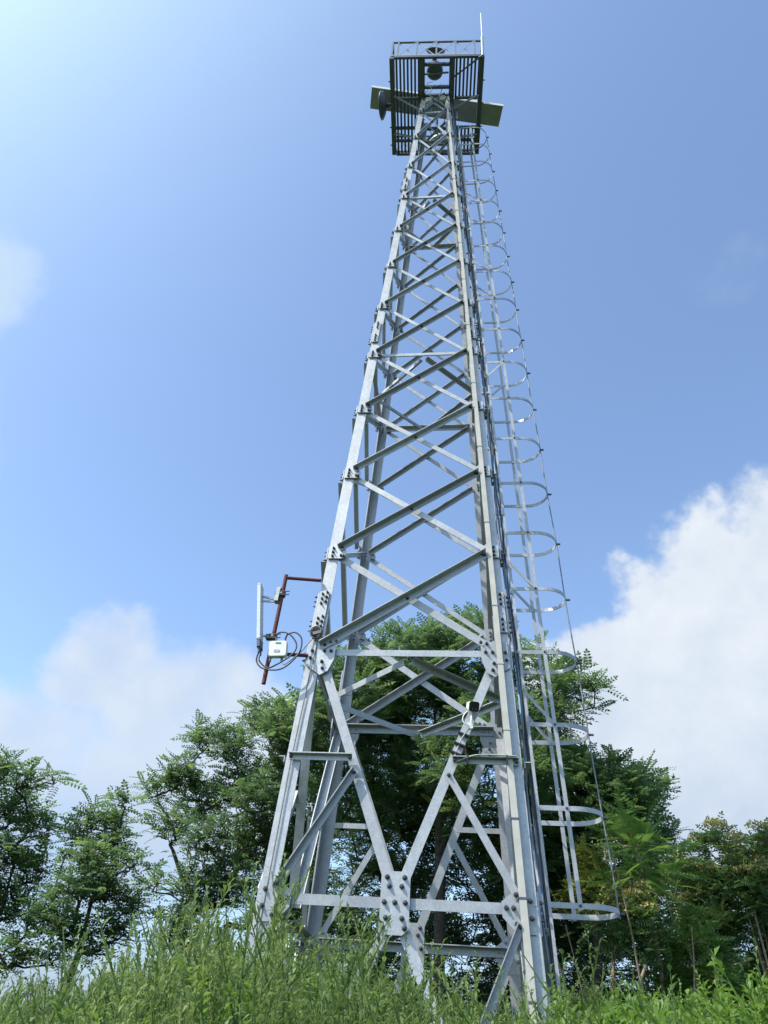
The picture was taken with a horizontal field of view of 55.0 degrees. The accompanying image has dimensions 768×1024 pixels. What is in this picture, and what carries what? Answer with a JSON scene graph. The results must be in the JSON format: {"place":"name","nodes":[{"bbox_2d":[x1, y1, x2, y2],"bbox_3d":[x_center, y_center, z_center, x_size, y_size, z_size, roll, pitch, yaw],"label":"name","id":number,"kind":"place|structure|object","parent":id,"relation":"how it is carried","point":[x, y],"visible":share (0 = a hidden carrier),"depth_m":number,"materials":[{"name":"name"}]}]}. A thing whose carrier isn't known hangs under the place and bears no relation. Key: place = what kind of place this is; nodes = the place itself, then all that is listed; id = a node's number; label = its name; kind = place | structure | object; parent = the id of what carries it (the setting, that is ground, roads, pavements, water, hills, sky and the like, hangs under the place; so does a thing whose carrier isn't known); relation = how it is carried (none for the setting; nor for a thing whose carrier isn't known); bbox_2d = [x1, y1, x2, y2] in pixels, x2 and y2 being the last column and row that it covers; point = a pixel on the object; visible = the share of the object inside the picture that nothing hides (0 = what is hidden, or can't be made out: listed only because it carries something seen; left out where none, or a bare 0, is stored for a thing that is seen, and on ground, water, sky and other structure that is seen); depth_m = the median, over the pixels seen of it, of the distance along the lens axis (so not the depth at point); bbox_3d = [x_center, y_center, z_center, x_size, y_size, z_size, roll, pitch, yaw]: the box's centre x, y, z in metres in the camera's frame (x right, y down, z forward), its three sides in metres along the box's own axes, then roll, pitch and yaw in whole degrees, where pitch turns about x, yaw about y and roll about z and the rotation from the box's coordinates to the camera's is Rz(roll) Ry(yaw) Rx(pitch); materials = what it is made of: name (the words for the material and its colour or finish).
{"place":"outdoors","nodes":[
{"label":"outdoors","id":0,"kind":"place"},
{"bbox_2d":[0,0,767,1015],"label":"sky","id":1,"kind":"structure","parent":0,"point":[199,199],"materials":[{"name":"blue"}]},
{"bbox_3d":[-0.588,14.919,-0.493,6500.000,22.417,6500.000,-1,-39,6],"label":"ground","id":2,"kind":"structure","parent":0,"visible":0},
{"bbox_2d":[3,971,31,1023],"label":"weed stalk","id":3,"kind":"object","parent":2,"relation":"on","point":[11,1002],"visible":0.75,"depth_m":4.60,"materials":[{"name":"green plant"}]},
{"bbox_2d":[0,744,87,983],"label":"locust tree","id":4,"kind":"object","parent":2,"relation":"on","point":[29,859],"visible":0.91,"depth_m":10.97,"materials":[{"name":"green plant"}]},
{"bbox_2d":[24,924,91,1023],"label":"weed stalk","id":5,"kind":"object","parent":2,"relation":"on","point":[63,978],"visible":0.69,"depth_m":3.29,"materials":[{"name":"green plant"}]},
{"bbox_2d":[20,923,114,1023],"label":"weed stalk","id":6,"kind":"object","parent":2,"relation":"on","point":[77,961],"visible":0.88,"depth_m":3.10,"materials":[{"name":"green plant"}]},
{"bbox_2d":[10,779,164,996],"bbox_3d":[-4.069,5.825,9.771,2.013,4.478,1.873,-1,-39,6],"label":"locust tree","id":7,"kind":"object","parent":2,"relation":"on","point":[93,859],"visible":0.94,"depth_m":10.09,"materials":[{"name":"green plant"}]},
{"bbox_2d":[67,947,143,1023],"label":"weed stalk","id":8,"kind":"object","parent":2,"relation":"on","point":[110,987],"visible":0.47,"depth_m":3.73,"materials":[{"name":"green plant"}]},
{"bbox_2d":[117,912,177,1023],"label":"weed stalk","id":9,"kind":"object","parent":2,"relation":"on","point":[137,941],"visible":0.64,"depth_m":3.12,"materials":[{"name":"green plant"}]},
{"bbox_2d":[106,905,193,1022],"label":"weed stalk","id":10,"kind":"object","parent":2,"relation":"on","point":[158,948],"visible":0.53,"depth_m":3.14,"materials":[{"name":"green plant"}]},
{"bbox_2d":[130,901,176,1015],"bbox_3d":[-1.589,3.494,4.604,0.327,1.948,0.420,-1,-39,6],"label":"weed stalk","id":11,"kind":"object","parent":2,"relation":"on","point":[150,962],"visible":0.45,"depth_m":5.00,"materials":[{"name":"green plant"}]},
{"bbox_2d":[119,897,190,1023],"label":"weed stalk","id":12,"kind":"object","parent":2,"relation":"on","point":[181,924],"visible":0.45,"depth_m":3.78,"materials":[{"name":"green plant"}]},
{"bbox_2d":[149,897,213,1023],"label":"weed stalk","id":13,"kind":"object","parent":2,"relation":"on","point":[193,962],"visible":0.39,"depth_m":3.66,"materials":[{"name":"green plant"}]},
{"bbox_2d":[170,899,218,1018],"bbox_3d":[-1.355,3.438,4.493,0.552,1.961,0.381,13,-39,-11],"label":"weed stalk","id":14,"kind":"object","parent":2,"relation":"on","point":[199,919],"visible":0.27,"depth_m":4.99,"materials":[{"name":"green plant"}]},
{"bbox_2d":[158,897,235,1021],"bbox_3d":[-1.055,2.997,3.721,0.397,1.932,0.363,-1,-39,6],"label":"weed stalk","id":15,"kind":"object","parent":2,"relation":"on","point":[207,937],"visible":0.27,"depth_m":4.15,"materials":[{"name":"green plant"}]},
{"bbox_2d":[161,872,233,1023],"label":"weed stalk","id":16,"kind":"object","parent":2,"relation":"on","point":[198,935],"visible":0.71,"depth_m":3.07,"materials":[{"name":"green plant"}]},
{"bbox_2d":[167,877,243,1023],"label":"weed stalk","id":17,"kind":"object","parent":2,"relation":"on","point":[205,944],"visible":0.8,"depth_m":2.72,"materials":[{"name":"green plant"}]},
{"bbox_2d":[123,693,339,955],"bbox_3d":[-2.788,6.192,12.318,4.044,7.079,3.087,-1,-39,6],"label":"locust tree","id":18,"kind":"object","parent":2,"relation":"on","point":[264,798],"visible":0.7,"depth_m":12.82,"materials":[{"name":"green plant"}]},
{"bbox_2d":[0,928,478,1023],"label":"undergrowth","id":19,"kind":"object","parent":2,"relation":"on","point":[205,1013],"visible":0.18,"depth_m":3.92,"materials":[{"name":"green plant"}]},
{"bbox_2d":[214,861,277,1023],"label":"weed stalk","id":20,"kind":"object","parent":2,"relation":"on","point":[248,927],"visible":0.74,"depth_m":3.13,"materials":[{"name":"green plant"}]},
{"bbox_2d":[222,853,303,1023],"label":"weed stalk","id":21,"kind":"object","parent":2,"relation":"on","point":[269,941],"visible":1,"depth_m":2.58,"materials":[{"name":"green plant"}]},
{"bbox_2d":[222,866,310,1023],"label":"weed stalk","id":22,"kind":"object","parent":2,"relation":"on","point":[278,934],"visible":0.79,"depth_m":3.12,"materials":[{"name":"green plant"}]},
{"bbox_2d":[233,874,299,1017],"bbox_3d":[-0.751,3.156,4.125,0.351,2.107,0.400,-22,-45,30],"label":"weed stalk","id":23,"kind":"object","parent":2,"relation":"on","point":[257,981],"visible":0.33,"depth_m":4.51,"materials":[{"name":"green plant"}]},
{"bbox_2d":[232,866,314,1023],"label":"weed stalk","id":24,"kind":"object","parent":2,"relation":"on","point":[278,939],"visible":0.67,"depth_m":3.43,"materials":[{"name":"green plant"}]},
{"bbox_2d":[258,867,300,1022],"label":"weed stalk","id":25,"kind":"object","parent":2,"relation":"on","point":[274,923],"visible":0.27,"depth_m":4.58,"materials":[{"name":"green plant"}]},
{"bbox_2d":[283,891,380,1023],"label":"weed stalk","id":26,"kind":"object","parent":2,"relation":"on","point":[337,938],"visible":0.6,"depth_m":3.54,"materials":[{"name":"green plant"}]},
{"bbox_2d":[0,905,680,1023],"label":"tall weeds","id":27,"kind":"object","parent":2,"relation":"on","point":[215,958],"visible":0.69,"depth_m":3.44,"materials":[{"name":"green plant"}]},
{"bbox_2d":[311,910,380,1023],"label":"weed stalk","id":28,"kind":"object","parent":2,"relation":"on","point":[344,1012],"visible":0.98,"depth_m":2.83,"materials":[{"name":"green plant"}]},
{"bbox_2d":[326,902,390,1023],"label":"weed stalk","id":29,"kind":"object","parent":2,"relation":"on","point":[349,926],"visible":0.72,"depth_m":3.07,"materials":[{"name":"green plant"}]},
{"bbox_2d":[328,922,395,1023],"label":"weed stalk","id":30,"kind":"object","parent":2,"relation":"on","point":[377,969],"visible":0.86,"depth_m":2.79,"materials":[{"name":"green plant"}]},
{"bbox_2d":[214,762,511,1022],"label":"dense tree","id":31,"kind":"object","parent":2,"relation":"on","point":[422,878],"visible":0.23,"depth_m":15.04,"materials":[{"name":"green plant"}]},
{"bbox_2d":[337,914,399,1022],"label":"weed stalk","id":32,"kind":"object","parent":2,"relation":"on","point":[366,960],"visible":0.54,"depth_m":3.71,"materials":[{"name":"green plant"}]},
{"bbox_2d":[350,937,388,1002],"bbox_3d":[-0.228,3.397,4.155,0.432,1.800,0.513,-1,-39,6],"label":"weed stalk","id":33,"kind":"object","parent":2,"relation":"on","point":[360,967],"visible":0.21,"depth_m":4.53,"materials":[{"name":"green plant"}]},
{"bbox_2d":[331,917,410,1021],"bbox_3d":[-0.140,2.899,3.406,0.436,1.807,0.414,23,-42,-22],"label":"weed stalk","id":34,"kind":"object","parent":2,"relation":"on","point":[368,943],"visible":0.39,"depth_m":3.81,"materials":[{"name":"green plant"}]},
{"bbox_2d":[387,934,452,1023],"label":"weed stalk","id":35,"kind":"object","parent":2,"relation":"on","point":[404,977],"visible":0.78,"depth_m":3.20,"materials":[{"name":"green plant"}]},
{"bbox_2d":[406,934,447,1023],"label":"weed stalk","id":36,"kind":"object","parent":2,"relation":"on","point":[424,965],"visible":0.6,"depth_m":4.17,"materials":[{"name":"green plant"}]},
{"bbox_2d":[395,942,463,1023],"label":"weed stalk","id":37,"kind":"object","parent":2,"relation":"on","point":[431,982],"visible":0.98,"depth_m":2.89,"materials":[{"name":"green plant"}]},
{"bbox_2d":[241,39,624,1023],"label":"lattice tower","id":38,"kind":"structure","parent":2,"relation":"on","point":[395,901],"depth_m":9.75,"materials":[{"name":"metal"}]},
{"bbox_2d":[251,641,317,968],"bbox_3d":[-1.054,3.208,7.279,0.337,4.447,0.038,24,-42,-23],"label":"cable","id":39,"kind":"object","parent":38,"relation":"attached to","point":[285,790],"visible":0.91,"depth_m":7.54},
{"bbox_2d":[261,574,321,684],"bbox_3d":[-1.093,1.391,8.869,0.525,1.484,0.055,3,-38,2],"label":"antenna bracket","id":40,"kind":"object","parent":38,"relation":"attached to","point":[276,621],"visible":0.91,"depth_m":8.96,"materials":[{"name":"metal"}]},
{"bbox_2d":[256,583,289,654],"bbox_3d":[-1.392,1.290,8.911,0.405,0.942,0.167,-1,-39,6],"label":"panel antenna","id":41,"kind":"object","parent":40,"relation":"attached to","point":[260,601],"visible":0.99,"depth_m":8.93,"materials":[{"name":"grey paint"}]},
{"bbox_2d":[268,637,287,661],"bbox_3d":[-1.236,1.611,8.622,0.230,0.312,0.101,-1,-39,6],"label":"radio unit","id":42,"kind":"object","parent":40,"relation":"attached to","point":[278,649],"visible":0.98,"depth_m":8.57,"materials":[{"name":"white plastic"}]},
{"bbox_2d":[258,631,296,668],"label":"cable","id":43,"kind":"object","parent":42,"relation":"attached to","point":[285,658],"visible":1,"depth_m":8.51,"materials":[{"name":"black rubber"}]},
{"bbox_2d":[256,632,302,670],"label":"cable","id":44,"kind":"object","parent":42,"relation":"attached to","point":[288,663],"visible":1,"depth_m":8.47,"materials":[{"name":"black rubber"}]},
{"bbox_2d":[282,638,312,664],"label":"cable","id":45,"kind":"object","parent":42,"relation":"attached to","point":[300,652],"visible":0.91,"depth_m":8.55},
{"bbox_2d":[310,626,322,639],"bbox_3d":[-0.802,1.432,8.748,0.158,0.174,0.095,-1,-39,6],"label":"cable coil","id":46,"kind":"object","parent":38,"relation":"attached to","point":[314,633],"visible":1,"depth_m":8.71,"materials":[{"name":"black rubber"}]},
{"bbox_2d":[378,91,390,119],"bbox_3d":[0.039,-11.070,20.075,0.384,0.767,0.716,-1,-39,6],"label":"dish antenna","id":47,"kind":"object","parent":38,"relation":"attached to","point":[383,105],"visible":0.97,"depth_m":19.90,"materials":[{"name":"grey paint"}]},
{"bbox_2d":[426,97,431,104],"bbox_3d":[1.172,-10.773,19.354,0.143,0.260,0.113,-1,-39,6],"label":"equipment box","id":48,"kind":"object","parent":38,"relation":"attached to","point":[428,100],"visible":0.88,"depth_m":19.30,"materials":[{"name":"grey metal"}]},
{"bbox_2d":[426,47,444,78],"bbox_3d":[1.383,-11.927,19.366,0.446,0.977,0.544,-21,-45,28],"label":"dish antenna","id":49,"kind":"object","parent":38,"relation":"attached to","point":[432,50],"visible":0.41,"depth_m":19.34,"materials":[{"name":"grey paint"}]},
{"bbox_2d":[427,81,444,105],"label":"cable","id":50,"kind":"object","parent":38,"relation":"hanging from","point":[431,91],"visible":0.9,"depth_m":19.22,"materials":[{"name":"black rubber"}]},
{"bbox_2d":[370,85,502,126],"bbox_3d":[1.431,-11.025,20.292,3.653,0.666,0.567,7,-38,-3],"label":"panel array","id":51,"kind":"object","parent":38,"relation":"on","point":[491,113],"visible":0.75,"depth_m":20.45,"materials":[{"name":"paint"}]},
{"bbox_2d":[425,60,448,80],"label":"dish antenna","id":52,"kind":"structure","parent":38,"relation":"attached to","point":[437,72],"depth_m":19.19,"materials":[{"name":"grey paint"}]},
{"bbox_2d":[429,116,445,139],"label":"cable","id":53,"kind":"object","parent":38,"relation":"hanging from","point":[441,131],"visible":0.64,"depth_m":19.75,"materials":[{"name":"black rubber"}]},
{"bbox_2d":[431,119,445,139],"bbox_3d":[1.585,-10.589,20.753,0.463,0.624,0.537,15,-39,-13],"label":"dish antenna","id":54,"kind":"object","parent":38,"relation":"attached to","point":[437,136],"visible":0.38,"depth_m":20.62,"materials":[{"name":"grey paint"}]},
{"bbox_2d":[439,95,444,102],"bbox_3d":[1.524,-10.817,19.347,0.143,0.260,0.113,-1,-39,6],"label":"equipment box","id":55,"kind":"object","parent":38,"relation":"attached to","point":[442,99],"visible":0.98,"depth_m":19.29,"materials":[{"name":"grey metal"}]},
{"bbox_2d":[453,13,483,77],"bbox_3d":[2.269,-12.495,19.777,0.940,2.925,0.131,-25,-47,32],"label":"whip antenna","id":56,"kind":"object","parent":38,"relation":"attached to","point":[479,57],"visible":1,"depth_m":18.98,"materials":[{"name":"white"}]},
{"bbox_2d":[462,701,479,729],"bbox_3d":[0.918,2.154,7.876,0.163,0.325,0.193,12,-39,-9],"label":"bullet camera","id":57,"kind":"object","parent":38,"relation":"attached to","point":[472,706],"visible":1,"depth_m":7.86,"materials":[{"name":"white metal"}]},
{"bbox_2d":[450,727,515,767],"bbox_3d":[1.026,2.434,7.672,0.669,0.398,0.165,-1,-39,6],"label":"camera wire","id":58,"kind":"object","parent":38,"relation":"attached to","point":[460,744],"visible":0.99,"depth_m":7.65,"materials":[{"name":"black rubber"}]},
{"bbox_2d":[446,99,537,1023],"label":"cable trunking","id":59,"kind":"object","parent":38,"relation":"attached to","point":[522,898],"visible":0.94,"depth_m":8.14,"materials":[{"name":"grey paint"}]},
{"bbox_2d":[454,111,544,877],"bbox_3d":[1.687,-2.460,12.525,1.275,21.321,0.055,-26,-47,33],"label":"cable","id":60,"kind":"object","parent":38,"relation":"attached to","point":[498,486],"visible":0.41,"depth_m":10.81,"materials":[{"name":"black rubber"}]},
{"bbox_2d":[453,112,546,927],"bbox_3d":[1.643,-2.505,12.473,1.308,21.321,0.094,-27,-48,33],"label":"cable","id":61,"kind":"object","parent":38,"relation":"attached to","point":[510,643],"visible":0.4,"depth_m":8.39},
{"bbox_2d":[455,123,545,913],"bbox_3d":[1.675,-2.453,12.535,1.296,21.322,0.055,-25,-47,32],"label":"cable","id":62,"kind":"object","parent":38,"relation":"attached to","point":[506,562],"visible":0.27,"depth_m":10.15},
{"bbox_2d":[451,103,554,1018],"bbox_3d":[1.580,-2.650,12.295,0.078,21.321,1.395,32,-46,-30],"label":"cable","id":63,"kind":"object","parent":38,"relation":"attached to","point":[548,962],"visible":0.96,"depth_m":8.67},
{"bbox_2d":[451,106,556,1012],"bbox_3d":[1.605,-2.579,12.383,0.088,21.322,1.364,33,-47,-32],"label":"cable","id":64,"kind":"object","parent":38,"relation":"attached to","point":[535,861],"visible":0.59,"depth_m":9.24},
{"bbox_2d":[452,104,556,999],"bbox_3d":[1.623,-2.613,12.338,0.076,21.322,1.374,33,-47,-32],"label":"cable","id":65,"kind":"object","parent":38,"relation":"attached to","point":[547,922],"visible":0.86,"depth_m":8.02,"materials":[{"name":"black rubber"}]},
{"bbox_2d":[452,107,557,995],"bbox_3d":[1.664,-2.535,12.432,1.349,21.321,0.078,-28,-48,34],"label":"cable","id":66,"kind":"object","parent":38,"relation":"attached to","point":[508,588],"visible":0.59,"depth_m":8.30,"materials":[{"name":"black rubber"}]},
{"bbox_2d":[403,961,474,1023],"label":"weed stalk","id":67,"kind":"object","parent":2,"relation":"on","point":[433,993],"visible":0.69,"depth_m":2.95,"materials":[{"name":"green plant"}]},
{"bbox_2d":[255,601,628,1007],"bbox_3d":[1.034,6.262,14.252,7.496,9.940,5.926,-1,-39,6],"label":"locust tree","id":68,"kind":"object","parent":2,"relation":"on","point":[405,757],"visible":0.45,"depth_m":14.67,"materials":[{"name":"green plant"}]},
{"bbox_2d":[402,994,510,1023],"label":"bush","id":69,"kind":"object","parent":2,"relation":"on","point":[464,1008],"visible":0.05,"depth_m":11.40,"materials":[{"name":"green plant"}]},
{"bbox_2d":[431,950,489,1023],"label":"weed stalk","id":70,"kind":"object","parent":2,"relation":"on","point":[446,983],"visible":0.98,"depth_m":2.64,"materials":[{"name":"green plant"}]},
{"bbox_2d":[441,963,490,1023],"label":"weed stalk","id":71,"kind":"object","parent":2,"relation":"on","point":[453,1011],"visible":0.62,"depth_m":4.21,"materials":[{"name":"green plant"}]},
{"bbox_2d":[441,971,492,1023],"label":"weed stalk","id":72,"kind":"object","parent":2,"relation":"on","point":[462,999],"visible":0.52,"depth_m":3.88,"materials":[{"name":"green plant"}]},
{"bbox_2d":[458,964,521,1023],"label":"weed stalk","id":73,"kind":"object","parent":2,"relation":"on","point":[485,1007],"visible":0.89,"depth_m":3.03,"materials":[{"name":"green plant"}]},
{"bbox_2d":[502,985,542,1023],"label":"weed stalk","id":74,"kind":"object","parent":2,"relation":"on","point":[506,997],"visible":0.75,"depth_m":4.02,"materials":[{"name":"green plant"}]},
{"bbox_2d":[507,983,544,1023],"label":"weed stalk","id":75,"kind":"object","parent":2,"relation":"on","point":[513,994],"visible":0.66,"depth_m":4.86,"materials":[{"name":"green plant"}]},
{"bbox_2d":[512,969,551,1023],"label":"weed stalk","id":76,"kind":"object","parent":2,"relation":"on","point":[520,1017],"visible":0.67,"depth_m":3.91,"materials":[{"name":"green plant"}]},
{"bbox_2d":[516,948,592,1023],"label":"weed stalk","id":77,"kind":"object","parent":2,"relation":"on","point":[564,992],"visible":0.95,"depth_m":2.97,"materials":[{"name":"green plant"}]},
{"bbox_2d":[522,963,594,1023],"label":"weed stalk","id":78,"kind":"object","parent":2,"relation":"on","point":[567,992],"visible":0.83,"depth_m":3.46,"materials":[{"name":"green plant"}]},
{"bbox_2d":[461,727,693,998],"bbox_3d":[3.716,7.488,13.492,4.697,7.447,3.622,-1,-39,6],"label":"locust tree","id":79,"kind":"object","parent":2,"relation":"on","point":[638,784],"visible":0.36,"depth_m":13.82,"materials":[{"name":"green plant"}]},
{"bbox_2d":[561,982,620,1016],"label":"bush","id":80,"kind":"object","parent":2,"relation":"on","point":[575,1001],"visible":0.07,"depth_m":11.26,"materials":[{"name":"green plant"}]},
{"bbox_2d":[540,833,643,1011],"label":"tree","id":81,"kind":"object","parent":2,"relation":"on","point":[587,868],"visible":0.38,"depth_m":10.42,"materials":[{"name":"green plant"}]},
{"bbox_2d":[460,946,767,1023],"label":"undergrowth","id":82,"kind":"object","parent":2,"relation":"on","point":[715,1011],"visible":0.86,"depth_m":2.79,"materials":[{"name":"green plant"}]},
{"bbox_2d":[463,858,764,1010],"bbox_3d":[4.997,9.281,13.995,7.114,5.800,4.489,-1,-39,6],"label":"dense tree","id":83,"kind":"object","parent":2,"relation":"on","point":[582,955],"visible":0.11,"depth_m":14.46,"materials":[{"name":"green plant"}]},
{"bbox_2d":[560,852,694,1000],"bbox_3d":[3.063,6.211,8.882,1.292,3.571,1.343,24,-42,-23],"label":"tree","id":84,"kind":"object","parent":2,"relation":"on","point":[626,932],"visible":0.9,"depth_m":9.43,"materials":[{"name":"green plant"}]},
{"bbox_2d":[606,965,653,1010],"bbox_3d":[1.487,3.592,4.208,0.351,1.753,0.400,32,-46,-31],"label":"weed stalk","id":85,"kind":"object","parent":2,"relation":"on","point":[628,986],"visible":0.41,"depth_m":4.73,"materials":[{"name":"green plant"}]},
{"bbox_2d":[608,963,683,1023],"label":"weed stalk","id":86,"kind":"object","parent":2,"relation":"on","point":[669,967],"visible":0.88,"depth_m":2.36,"materials":[{"name":"green plant"}]},
{"bbox_2d":[572,784,734,1005],"bbox_3d":[3.631,5.950,9.595,2.183,4.922,2.307,-1,-39,6],"label":"pinnate tree","id":87,"kind":"object","parent":2,"relation":"on","point":[638,833],"visible":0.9,"depth_m":10.21,"materials":[{"name":"green plant"}]},
{"bbox_2d":[632,992,676,1023],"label":"weed stalk","id":88,"kind":"object","parent":2,"relation":"on","point":[641,1008],"visible":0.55,"depth_m":2.71,"materials":[{"name":"green plant"}]},
{"bbox_2d":[626,902,755,1011],"bbox_3d":[4.007,6.647,9.074,1.677,3.287,1.468,10,-39,-7],"label":"shrub","id":89,"kind":"object","parent":2,"relation":"on","point":[682,947],"visible":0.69,"depth_m":9.54,"materials":[{"name":"green plant"}]},
{"bbox_2d":[647,946,766,1014],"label":"bush","id":90,"kind":"object","parent":2,"relation":"on","point":[742,963],"visible":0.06,"depth_m":11.53,"materials":[{"name":"green plant"}]},
{"bbox_2d":[656,810,764,998],"bbox_3d":[5.024,6.897,10.625,1.688,4.826,2.121,-1,-39,6],"label":"tree","id":91,"kind":"object","parent":2,"relation":"on","point":[691,896],"visible":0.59,"depth_m":11.31,"materials":[{"name":"green plant"}]},
{"bbox_2d":[696,953,726,1023],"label":"weed stalk","id":92,"kind":"object","parent":2,"relation":"on","point":[716,973],"visible":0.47,"depth_m":3.43,"materials":[{"name":"green plant"}]},
{"bbox_2d":[694,817,767,983],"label":"tree","id":93,"kind":"object","parent":2,"relation":"on","point":[752,881],"visible":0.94,"depth_m":10.83,"materials":[{"name":"green plant"}]},
{"bbox_2d":[733,936,766,1021],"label":"weed stalk","id":94,"kind":"object","parent":2,"relation":"on","point":[755,954],"visible":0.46,"depth_m":3.11,"materials":[{"name":"green plant"}]}
]}

